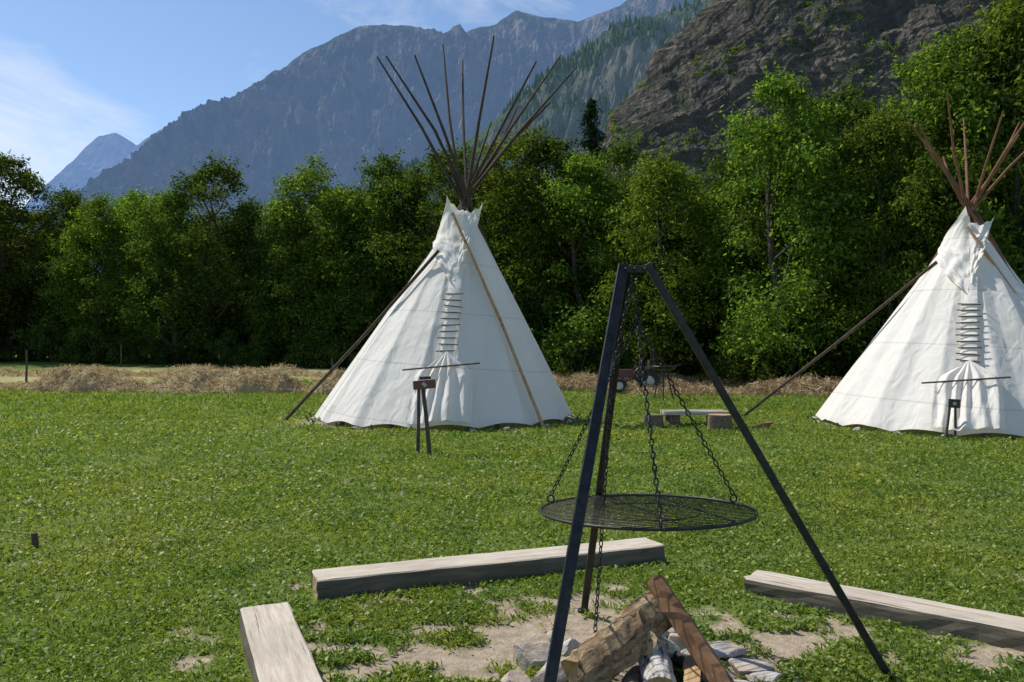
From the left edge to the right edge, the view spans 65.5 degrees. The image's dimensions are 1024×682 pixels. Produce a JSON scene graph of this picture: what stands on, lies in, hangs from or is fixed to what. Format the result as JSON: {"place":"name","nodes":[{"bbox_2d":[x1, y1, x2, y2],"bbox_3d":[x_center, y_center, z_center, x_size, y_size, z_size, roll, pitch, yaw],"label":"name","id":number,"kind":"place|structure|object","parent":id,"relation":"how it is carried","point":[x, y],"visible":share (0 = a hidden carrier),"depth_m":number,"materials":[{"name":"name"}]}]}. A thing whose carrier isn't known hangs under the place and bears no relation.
{"place":"outdoors","nodes":[
{"label":"outdoors","id":0,"kind":"place"},
{"bbox_2d":[22,120,176,227],"bbox_3d":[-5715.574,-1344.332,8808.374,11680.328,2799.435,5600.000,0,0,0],"label":"mountain","id":1,"kind":"structure","parent":0,"point":[95,157],"depth_m":9108.39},
{"bbox_2d":[0,0,626,208],"label":"sky","id":2,"kind":"structure","parent":0,"point":[73,73],"materials":[{"name":"blue"}]},
{"bbox_2d":[5,0,695,302],"bbox_3d":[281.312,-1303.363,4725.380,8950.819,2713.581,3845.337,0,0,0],"label":"rocky mountain","id":3,"kind":"structure","parent":0,"point":[339,101],"depth_m":4308.48,"materials":[{"name":"stone"}]},
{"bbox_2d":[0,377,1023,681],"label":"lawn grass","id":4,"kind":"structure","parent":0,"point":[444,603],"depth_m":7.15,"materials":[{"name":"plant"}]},
{"bbox_2d":[0,355,1023,681],"bbox_3d":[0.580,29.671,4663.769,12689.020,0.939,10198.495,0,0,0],"label":"grass ground","id":5,"kind":"structure","parent":0,"point":[504,637],"depth_m":5.73,"materials":[{"name":"plant"}]},
{"bbox_2d":[0,195,38,331],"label":"ash tree","id":6,"kind":"object","parent":5,"relation":"on","point":[26,231],"visible":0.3,"depth_m":46.05,"materials":[{"name":"green plant"}]},
{"bbox_2d":[0,531,38,547],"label":"wooden peg","id":7,"kind":"object","parent":5,"relation":"on","point":[34,539],"visible":0.83,"depth_m":6.33,"materials":[{"name":"wood"}]},
{"bbox_2d":[2,343,40,361],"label":"shrub","id":8,"kind":"object","parent":5,"relation":"on","point":[22,355],"visible":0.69,"depth_m":44.08,"materials":[{"name":"green plant"}]},
{"bbox_2d":[0,197,50,285],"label":"tree","id":9,"kind":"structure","parent":5,"relation":"on","point":[18,222],"depth_m":51.43,"materials":[{"name":"green plant"}]},
{"bbox_2d":[25,350,27,382],"bbox_3d":[-18.897,1.034,30.992,0.103,1.402,0.086,0,0,0],"label":"fence post","id":10,"kind":"object","parent":5,"relation":"on","point":[26,370],"visible":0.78,"depth_m":30.97,"materials":[{"name":"brown wood"}]},
{"bbox_2d":[10,310,91,361],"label":"shrub","id":11,"kind":"object","parent":5,"relation":"on","point":[39,331],"visible":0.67,"depth_m":43.21,"materials":[{"name":"green plant"}]},
{"bbox_2d":[0,205,106,357],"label":"tree","id":12,"kind":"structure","parent":5,"relation":"on","point":[42,234],"depth_m":47.77,"materials":[{"name":"green plant"}]},
{"bbox_2d":[0,149,108,359],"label":"ash tree","id":13,"kind":"object","parent":5,"relation":"on","point":[24,180],"visible":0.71,"depth_m":45.15,"materials":[{"name":"green plant"}]},
{"bbox_2d":[9,183,109,336],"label":"ash tree","id":14,"kind":"object","parent":5,"relation":"on","point":[29,254],"visible":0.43,"depth_m":45.13,"materials":[{"name":"green plant"}]},
{"bbox_2d":[15,306,112,359],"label":"shrub","id":15,"kind":"object","parent":5,"relation":"on","point":[44,335],"visible":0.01,"depth_m":45.72,"materials":[{"name":"green plant"}]},
{"bbox_2d":[50,336,91,362],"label":"shrub","id":16,"kind":"object","parent":5,"relation":"on","point":[80,349],"visible":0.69,"depth_m":42.32,"materials":[{"name":"green plant"}]},
{"bbox_2d":[51,213,124,335],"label":"tree","id":17,"kind":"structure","parent":5,"relation":"on","point":[94,272],"depth_m":47.12,"materials":[{"name":"green plant"}]},
{"bbox_2d":[27,190,164,350],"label":"ash tree","id":18,"kind":"object","parent":5,"relation":"on","point":[80,234],"visible":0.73,"depth_m":43.12,"materials":[{"name":"green plant"}]},
{"bbox_2d":[63,328,130,363],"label":"shrub","id":19,"kind":"object","parent":5,"relation":"on","point":[98,356],"visible":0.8,"depth_m":42.12,"materials":[{"name":"green plant"}]},
{"bbox_2d":[87,187,168,330],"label":"tree","id":20,"kind":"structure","parent":5,"relation":"on","point":[116,201],"depth_m":49.69,"materials":[{"name":"green plant"}]},
{"bbox_2d":[103,332,154,364],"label":"shrub","id":21,"kind":"object","parent":5,"relation":"on","point":[133,356],"visible":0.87,"depth_m":41.92,"materials":[{"name":"green plant"}]},
{"bbox_2d":[78,184,199,355],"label":"ash tree","id":22,"kind":"object","parent":5,"relation":"on","point":[128,209],"visible":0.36,"depth_m":43.93,"materials":[{"name":"green plant"}]},
{"bbox_2d":[97,186,213,332],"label":"tree","id":23,"kind":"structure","parent":5,"relation":"on","point":[153,196],"depth_m":47.41,"materials":[{"name":"green plant"}]},
{"bbox_2d":[138,337,184,364],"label":"shrub","id":24,"kind":"object","parent":5,"relation":"on","point":[158,356],"visible":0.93,"depth_m":41.24,"materials":[{"name":"green plant"}]},
{"bbox_2d":[0,364,346,393],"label":"hay windrow","id":25,"kind":"object","parent":5,"relation":"on","point":[197,380],"visible":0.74,"depth_m":26.96,"materials":[{"name":"beige"}]},
{"bbox_2d":[107,180,244,363],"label":"ash tree","id":26,"kind":"object","parent":5,"relation":"on","point":[157,327],"visible":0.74,"depth_m":41.31,"materials":[{"name":"green plant"}]},
{"bbox_2d":[145,304,226,360],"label":"shrub","id":27,"kind":"object","parent":5,"relation":"on","point":[217,337],"visible":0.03,"depth_m":45.06,"materials":[{"name":"green plant"}]},
{"bbox_2d":[170,336,215,363],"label":"shrub","id":28,"kind":"object","parent":5,"relation":"on","point":[188,354],"visible":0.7,"depth_m":41.81,"materials":[{"name":"green plant"}]},
{"bbox_2d":[110,150,296,361],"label":"ash tree","id":29,"kind":"object","parent":5,"relation":"on","point":[200,178],"visible":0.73,"depth_m":42.20,"materials":[{"name":"green plant"}]},
{"bbox_2d":[172,206,236,311],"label":"tree","id":30,"kind":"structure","parent":5,"relation":"on","point":[198,256],"depth_m":48.36,"materials":[{"name":"green plant"}]},
{"bbox_2d":[185,311,264,359],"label":"shrub","id":31,"kind":"object","parent":5,"relation":"on","point":[228,345],"visible":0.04,"depth_m":44.30,"materials":[{"name":"green plant"}]},
{"bbox_2d":[203,326,248,364],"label":"shrub","id":32,"kind":"object","parent":5,"relation":"on","point":[227,351],"visible":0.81,"depth_m":41.04,"materials":[{"name":"green plant"}]},
{"bbox_2d":[195,205,277,344],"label":"tree","id":33,"kind":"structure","parent":5,"relation":"on","point":[248,255],"depth_m":47.93,"materials":[{"name":"green plant"}]},
{"bbox_2d":[201,192,285,350],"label":"ash tree","id":34,"kind":"object","parent":5,"relation":"on","point":[256,208],"visible":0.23,"depth_m":44.33,"materials":[{"name":"green plant"}]},
{"bbox_2d":[228,332,285,367],"bbox_3d":[-12.892,0.426,40.208,2.527,1.913,2.539,0,0,-39],"label":"shrub","id":35,"kind":"object","parent":5,"relation":"on","point":[254,356],"visible":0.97,"depth_m":39.92,"materials":[{"name":"green plant"}]},
{"bbox_2d":[239,602,322,681],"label":"wooden beam seat","id":36,"kind":"object","parent":5,"relation":"on","point":[276,648],"visible":0.96,"depth_m":3.94,"materials":[{"name":"brown wood"}]},
{"bbox_2d":[236,193,338,363],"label":"ash tree","id":37,"kind":"object","parent":5,"relation":"on","point":[263,321],"visible":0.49,"depth_m":41.03,"materials":[{"name":"green plant"}]},
{"bbox_2d":[272,196,319,306],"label":"tree","id":38,"kind":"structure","parent":5,"relation":"on","point":[298,238],"depth_m":46.34,"materials":[{"name":"green plant"}]},
{"bbox_2d":[0,362,598,379],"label":"hay windrow","id":39,"kind":"object","parent":5,"relation":"on","point":[219,371],"visible":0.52,"depth_m":34.29,"materials":[{"name":"beige"}]},
{"bbox_2d":[240,149,373,362],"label":"ash tree","id":40,"kind":"object","parent":5,"relation":"on","point":[287,188],"visible":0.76,"depth_m":40.73,"materials":[{"name":"green plant"}]},
{"bbox_2d":[282,326,345,368],"bbox_3d":[-9.912,0.315,39.401,2.902,2.187,2.874,0,0,26],"label":"shrub","id":41,"kind":"object","parent":5,"relation":"on","point":[300,353],"visible":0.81,"depth_m":39.00,"materials":[{"name":"green plant"}]},
{"bbox_2d":[310,335,356,368],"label":"shrub","id":42,"kind":"object","parent":5,"relation":"on","point":[336,349],"visible":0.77,"depth_m":38.77,"materials":[{"name":"green plant"}]},
{"bbox_2d":[254,186,417,350],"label":"tree","id":43,"kind":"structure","parent":5,"relation":"on","point":[309,235],"depth_m":44.54,"materials":[{"name":"green plant"}]},
{"bbox_2d":[273,179,406,358],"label":"ash tree","id":44,"kind":"object","parent":5,"relation":"on","point":[332,265],"visible":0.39,"depth_m":40.52,"materials":[{"name":"green plant"}]},
{"bbox_2d":[330,319,375,366],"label":"shrub","id":45,"kind":"object","parent":5,"relation":"on","point":[359,345],"visible":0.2,"depth_m":40.13,"materials":[{"name":"green plant"}]},
{"bbox_2d":[318,148,433,351],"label":"ash tree","id":46,"kind":"object","parent":5,"relation":"on","point":[371,269],"visible":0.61,"depth_m":39.80,"materials":[{"name":"green plant"}]},
{"bbox_2d":[350,167,437,323],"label":"ash tree","id":47,"kind":"object","parent":5,"relation":"on","point":[402,233],"visible":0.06,"depth_m":40.85,"materials":[{"name":"green plant"}]},
{"bbox_2d":[378,190,433,283],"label":"tree","id":48,"kind":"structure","parent":5,"relation":"on","point":[419,221],"depth_m":46.10,"materials":[{"name":"green plant"}]},
{"bbox_2d":[413,376,435,454],"bbox_3d":[-1.280,1.119,11.682,0.340,1.209,0.126,0,0,0],"label":"wooden sign","id":49,"kind":"object","parent":5,"relation":"on","point":[422,384],"visible":0.81,"depth_m":11.67,"materials":[{"name":"brown wood"}]},
{"bbox_2d":[283,35,580,431],"bbox_3d":[-1.686,-2.807,17.619,6.438,9.182,5.963,0,0,0],"label":"tipi","id":50,"kind":"object","parent":5,"relation":"on","point":[453,324],"visible":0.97,"depth_m":16.20,"materials":[{"name":"fabric"}]},
{"bbox_2d":[405,351,472,424],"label":"door cover","id":51,"kind":"structure","parent":50,"relation":"in","point":[451,399],"depth_m":15.01,"materials":[{"name":"fabric"}]},
{"bbox_2d":[355,138,513,302],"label":"ash tree","id":52,"kind":"object","parent":5,"relation":"on","point":[436,171],"visible":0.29,"depth_m":38.51,"materials":[{"name":"green plant"}]},
{"bbox_2d":[404,184,478,270],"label":"tree","id":53,"kind":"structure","parent":5,"relation":"on","point":[437,216],"depth_m":45.72,"materials":[{"name":"green plant"}]},
{"bbox_2d":[433,173,514,219],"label":"tree","id":54,"kind":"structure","parent":5,"relation":"on","point":[441,210],"depth_m":44.54,"materials":[{"name":"green plant"}]},
{"bbox_2d":[431,156,527,299],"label":"ash tree","id":55,"kind":"object","parent":5,"relation":"on","point":[474,204],"visible":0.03,"depth_m":39.28,"materials":[{"name":"green plant"}]},
{"bbox_2d":[311,537,665,600],"bbox_3d":[-0.096,1.578,5.560,2.526,0.156,0.298,0,0,-21],"label":"wooden beam seat","id":56,"kind":"object","parent":5,"relation":"on","point":[473,569],"visible":0.88,"depth_m":5.40,"materials":[{"name":"brown wood"}]},
{"bbox_2d":[468,120,593,353],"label":"ash tree","id":57,"kind":"object","parent":5,"relation":"on","point":[519,179],"visible":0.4,"depth_m":36.61,"materials":[{"name":"green plant"}]},
{"bbox_2d":[470,129,670,371],"bbox_3d":[1.693,-4.313,38.236,9.015,11.869,9.116,0,0,-27],"label":"ash tree","id":58,"kind":"object","parent":5,"relation":"on","point":[560,157],"visible":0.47,"depth_m":36.12,"materials":[{"name":"green plant"}]},
{"bbox_2d":[542,335,601,376],"bbox_3d":[2.922,0.688,33.998,3.274,2.002,3.025,0,0,-30],"label":"shrub","id":59,"kind":"object","parent":5,"relation":"on","point":[570,366],"visible":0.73,"depth_m":33.75,"materials":[{"name":"green plant"}]},
{"bbox_2d":[542,171,604,319],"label":"tree","id":60,"kind":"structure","parent":5,"relation":"on","point":[579,253],"depth_m":40.51,"materials":[{"name":"green plant"}]},
{"bbox_2d":[504,148,664,368],"bbox_3d":[3.614,-3.509,36.141,7.016,10.444,7.866,0,0,-24],"label":"ash tree","id":61,"kind":"object","parent":5,"relation":"on","point":[584,167],"visible":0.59,"depth_m":35.06,"materials":[{"name":"green plant"}]},
{"bbox_2d":[567,94,612,281],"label":"spruce tree","id":62,"kind":"object","parent":5,"relation":"on","point":[591,128],"visible":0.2,"depth_m":41.92,"materials":[{"name":"green plant"}]},
{"bbox_2d":[569,333,628,371],"bbox_3d":[4.276,0.633,34.791,3.456,2.086,3.152,0,0,-19],"label":"shrub","id":63,"kind":"object","parent":5,"relation":"on","point":[588,359],"visible":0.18,"depth_m":34.00,"materials":[{"name":"green plant"}]},
{"bbox_2d":[560,127,677,360],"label":"ash tree","id":64,"kind":"object","parent":5,"relation":"on","point":[620,155],"visible":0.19,"depth_m":37.33,"materials":[{"name":"green plant"}]},
{"bbox_2d":[609,349,659,392],"bbox_3d":[4.098,1.012,26.994,1.635,1.469,1.240,0,0,0],"label":"tractor","id":65,"kind":"object","parent":5,"relation":"on","point":[653,377],"visible":0.45,"depth_m":26.41,"materials":[{"name":"red paint"}]},
{"bbox_2d":[619,342,658,373],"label":"shrub","id":66,"kind":"object","parent":5,"relation":"on","point":[629,364],"visible":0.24,"depth_m":33.02,"materials":[{"name":"green plant"}]},
{"bbox_2d":[561,574,733,681],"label":"campfire woodpile","id":67,"kind":"object","parent":5,"relation":"on","point":[630,635],"visible":1,"depth_m":3.67,"materials":[{"name":"brown wood"}]},
{"bbox_2d":[501,627,798,681],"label":"fire ring stones","id":68,"kind":"object","parent":5,"relation":"on","point":[528,654],"visible":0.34,"depth_m":3.95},
{"bbox_2d":[578,175,726,353],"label":"tree","id":69,"kind":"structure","parent":5,"relation":"on","point":[653,215],"depth_m":37.77,"materials":[{"name":"green plant"}]},
{"bbox_2d":[644,414,663,427],"bbox_3d":[2.816,1.591,15.798,0.404,0.270,0.419,0,0,0],"label":"tree stump seat","id":70,"kind":"object","parent":5,"relation":"on","point":[656,420],"visible":0.77,"depth_m":15.62,"materials":[{"name":"brown wood"}]},
{"bbox_2d":[651,364,680,400],"bbox_3d":[4.469,1.214,23.493,0.770,1.069,0.770,0,0,44],"label":"barbecue stand","id":71,"kind":"object","parent":5,"relation":"on","point":[659,367],"visible":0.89,"depth_m":23.34,"materials":[{"name":"black metal"}]},
{"bbox_2d":[589,146,744,374],"bbox_3d":[5.683,-3.191,33.207,6.976,9.921,5.875,0,0,43],"label":"ash tree","id":72,"kind":"object","parent":5,"relation":"on","point":[663,178],"visible":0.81,"depth_m":32.19,"materials":[{"name":"green plant"}]},
{"bbox_2d":[626,324,711,375],"bbox_3d":[6.541,0.392,33.022,3.598,2.712,3.522,0,0,-6],"label":"shrub","id":73,"kind":"object","parent":5,"relation":"on","point":[689,354],"visible":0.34,"depth_m":32.54,"materials":[{"name":"green plant"}]},
{"bbox_2d":[660,409,727,426],"bbox_3d":[3.646,1.543,15.991,1.250,0.308,0.550,0,0,0],"label":"wooden table","id":74,"kind":"object","parent":5,"relation":"on","point":[672,416],"visible":0.82,"depth_m":15.78,"materials":[{"name":"grey wood"}]},
{"bbox_2d":[568,370,823,386],"bbox_3d":[8.331,1.566,30.749,12.858,0.923,3.221,0,0,17],"label":"hay windrow","id":75,"kind":"object","parent":5,"relation":"on","point":[682,377],"visible":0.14,"depth_m":31.19,"materials":[{"name":"brown"}]},
{"bbox_2d":[669,342,722,376],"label":"shrub","id":76,"kind":"object","parent":5,"relation":"on","point":[698,370],"visible":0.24,"depth_m":32.61,"materials":[{"name":"green plant"}]},
{"bbox_2d":[556,371,840,397],"bbox_3d":[5.576,1.477,26.586,11.955,1.098,2.797,0,0,15],"label":"hay windrow","id":77,"kind":"object","parent":5,"relation":"on","point":[806,385],"visible":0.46,"depth_m":25.74,"materials":[{"name":"brown"}]},
{"bbox_2d":[652,206,745,344],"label":"tree","id":78,"kind":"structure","parent":5,"relation":"on","point":[670,247],"depth_m":37.22,"materials":[{"name":"green plant"}]},
{"bbox_2d":[649,166,751,367],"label":"ash tree","id":79,"kind":"object","parent":5,"relation":"on","point":[670,232],"visible":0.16,"depth_m":35.61,"materials":[{"name":"green plant"}]},
{"bbox_2d":[696,353,732,382],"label":"shrub","id":80,"kind":"object","parent":5,"relation":"on","point":[714,365],"visible":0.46,"depth_m":30.98,"materials":[{"name":"green plant"}]},
{"bbox_2d":[539,262,898,681],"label":"tripod grill","id":81,"kind":"object","parent":5,"relation":"on","point":[613,348],"visible":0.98,"depth_m":3.86,"materials":[{"name":"black metal"}]},
{"bbox_2d":[707,413,732,430],"bbox_3d":[3.937,1.557,15.102,0.514,0.330,0.523,0,0,0],"label":"tree stump seat","id":82,"kind":"object","parent":5,"relation":"on","point":[719,420],"visible":0.8,"depth_m":14.90,"materials":[{"name":"brown wood"}]},
{"bbox_2d":[665,181,785,341],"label":"tree","id":83,"kind":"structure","parent":5,"relation":"on","point":[740,234],"depth_m":36.99,"materials":[{"name":"green plant"}]},
{"bbox_2d":[656,150,798,371],"bbox_3d":[9.273,-3.213,33.867,6.700,9.956,7.466,0,0,-2],"label":"ash tree","id":84,"kind":"object","parent":5,"relation":"on","point":[719,165],"visible":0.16,"depth_m":33.58,"materials":[{"name":"green plant"}]},
{"bbox_2d":[714,354,761,384],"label":"shrub","id":85,"kind":"object","parent":5,"relation":"on","point":[735,376],"visible":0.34,"depth_m":29.86,"materials":[{"name":"green plant"}]},
{"bbox_2d":[750,422,772,427],"bbox_3d":[4.792,1.613,15.230,0.497,0.100,0.156,0,0,-20],"label":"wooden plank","id":86,"kind":"object","parent":5,"relation":"on","point":[766,424],"visible":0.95,"depth_m":15.20,"materials":[{"name":"brown wood"}]},
{"bbox_2d":[720,155,821,309],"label":"tree","id":87,"kind":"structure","parent":5,"relation":"on","point":[762,226],"depth_m":36.53,"materials":[{"name":"green plant"}]},
{"bbox_2d":[726,331,833,383],"bbox_3d":[9.904,0.705,29.031,4.303,2.277,3.441,0,0,-33],"label":"shrub","id":88,"kind":"object","parent":5,"relation":"on","point":[768,371],"visible":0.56,"depth_m":28.70,"materials":[{"name":"green plant"}]},
{"bbox_2d":[689,61,878,376],"bbox_3d":[10.505,-4.280,29.937,6.888,12.404,8.187,0,0,5],"label":"ash tree","id":89,"kind":"object","parent":5,"relation":"on","point":[780,140],"visible":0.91,"depth_m":28.97,"materials":[{"name":"green plant"}]},
{"bbox_2d":[761,338,848,378],"bbox_3d":[11.021,0.703,30.267,3.526,2.202,3.328,0,0,-18],"label":"shrub","id":90,"kind":"object","parent":5,"relation":"on","point":[797,363],"visible":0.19,"depth_m":29.14,"materials":[{"name":"green plant"}]},
{"bbox_2d":[712,75,928,348],"bbox_3d":[12.868,-4.325,32.045,8.320,12.363,7.897,0,0,24],"label":"ash tree","id":91,"kind":"object","parent":5,"relation":"on","point":[838,120],"visible":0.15,"depth_m":31.05,"materials":[{"name":"green plant"}]},
{"bbox_2d":[796,340,854,380],"bbox_3d":[11.581,0.891,29.390,2.476,1.844,2.447,0,0,11],"label":"shrub","id":92,"kind":"object","parent":5,"relation":"on","point":[837,359],"visible":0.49,"depth_m":28.92,"materials":[{"name":"green plant"}]},
{"bbox_2d":[780,130,904,329],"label":"tree","id":93,"kind":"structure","parent":5,"relation":"on","point":[829,184],"depth_m":34.63,"materials":[{"name":"green plant"}]},
{"bbox_2d":[831,337,866,379],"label":"shrub","id":94,"kind":"object","parent":5,"relation":"on","point":[853,362],"visible":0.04,"depth_m":29.69,"materials":[{"name":"green plant"}]},
{"bbox_2d":[781,99,957,377],"bbox_3d":[13.083,-3.428,28.255,6.490,10.596,5.430,0,0,-12],"label":"ash tree","id":95,"kind":"object","parent":5,"relation":"on","point":[881,132],"visible":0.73,"depth_m":27.96,"materials":[{"name":"green plant"}]},
{"bbox_2d":[791,81,952,355],"bbox_3d":[14.444,-4.448,32.568,6.467,12.560,6.824,0,0,-34],"label":"ash tree","id":96,"kind":"object","parent":5,"relation":"on","point":[864,107],"visible":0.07,"depth_m":32.44,"materials":[{"name":"green plant"}]},
{"bbox_2d":[742,92,1023,439],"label":"tipi","id":97,"kind":"object","parent":5,"relation":"on","point":[952,327],"visible":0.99,"depth_m":14.99,"materials":[{"name":"fabric"}]},
{"bbox_2d":[930,359,1005,430],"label":"door cover","id":98,"kind":"structure","parent":97,"relation":"in","point":[982,405],"depth_m":13.79,"materials":[{"name":"fabric"}]},
{"bbox_2d":[744,570,1023,651],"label":"wooden beam seat","id":99,"kind":"object","parent":5,"relation":"on","point":[1000,630],"visible":0.91,"depth_m":4.58,"materials":[{"name":"brown wood"}]},
{"bbox_2d":[827,25,1023,347],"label":"ash tree","id":100,"kind":"object","parent":5,"relation":"on","point":[922,65],"visible":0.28,"depth_m":28.67,"materials":[{"name":"green plant"}]},
{"bbox_2d":[849,23,1023,332],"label":"ash tree","id":101,"kind":"object","parent":5,"relation":"on","point":[998,100],"visible":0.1,"depth_m":29.07,"materials":[{"name":"green plant"}]},
{"bbox_2d":[872,0,1023,283],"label":"ash tree","id":102,"kind":"object","parent":5,"relation":"on","point":[1004,34],"visible":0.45,"depth_m":28.36,"materials":[{"name":"green plant"}]},
{"bbox_2d":[944,399,960,438],"bbox_3d":[7.496,1.359,13.580,0.258,0.755,0.108,0,0,0],"label":"wooden sign","id":103,"kind":"object","parent":5,"relation":"on","point":[954,404],"visible":0.78,"depth_m":13.57,"materials":[{"name":"brown wood"}]},
{"bbox_2d":[934,1,1023,247],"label":"ash tree","id":104,"kind":"object","parent":5,"relation":"on","point":[1022,103],"visible":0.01,"depth_m":30.24,"materials":[{"name":"green plant"}]},
{"bbox_2d":[391,0,712,220],"bbox_3d":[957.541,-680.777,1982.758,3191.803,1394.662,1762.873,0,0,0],"label":"forested mountain","id":105,"kind":"structure","parent":0,"point":[624,68],"depth_m":1912.74,"materials":[{"name":"stone"}]},
{"bbox_2d":[362,0,710,273],"bbox_3d":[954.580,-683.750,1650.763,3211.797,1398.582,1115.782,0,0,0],"label":"conifer forest","id":106,"kind":"object","parent":105,"relation":"on","point":[585,63],"visible":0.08,"depth_m":2033.09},
{"bbox_2d":[568,0,1022,263],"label":"rock cliff","id":107,"kind":"structure","parent":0,"point":[674,99],"depth_m":291.48,"materials":[{"name":"stone"}]},
{"bbox_2d":[601,0,999,250],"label":"cliff shrubs","id":108,"kind":"object","parent":107,"relation":"on","point":[886,44],"visible":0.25,"depth_m":289.60,"materials":[{"name":"green plant"}]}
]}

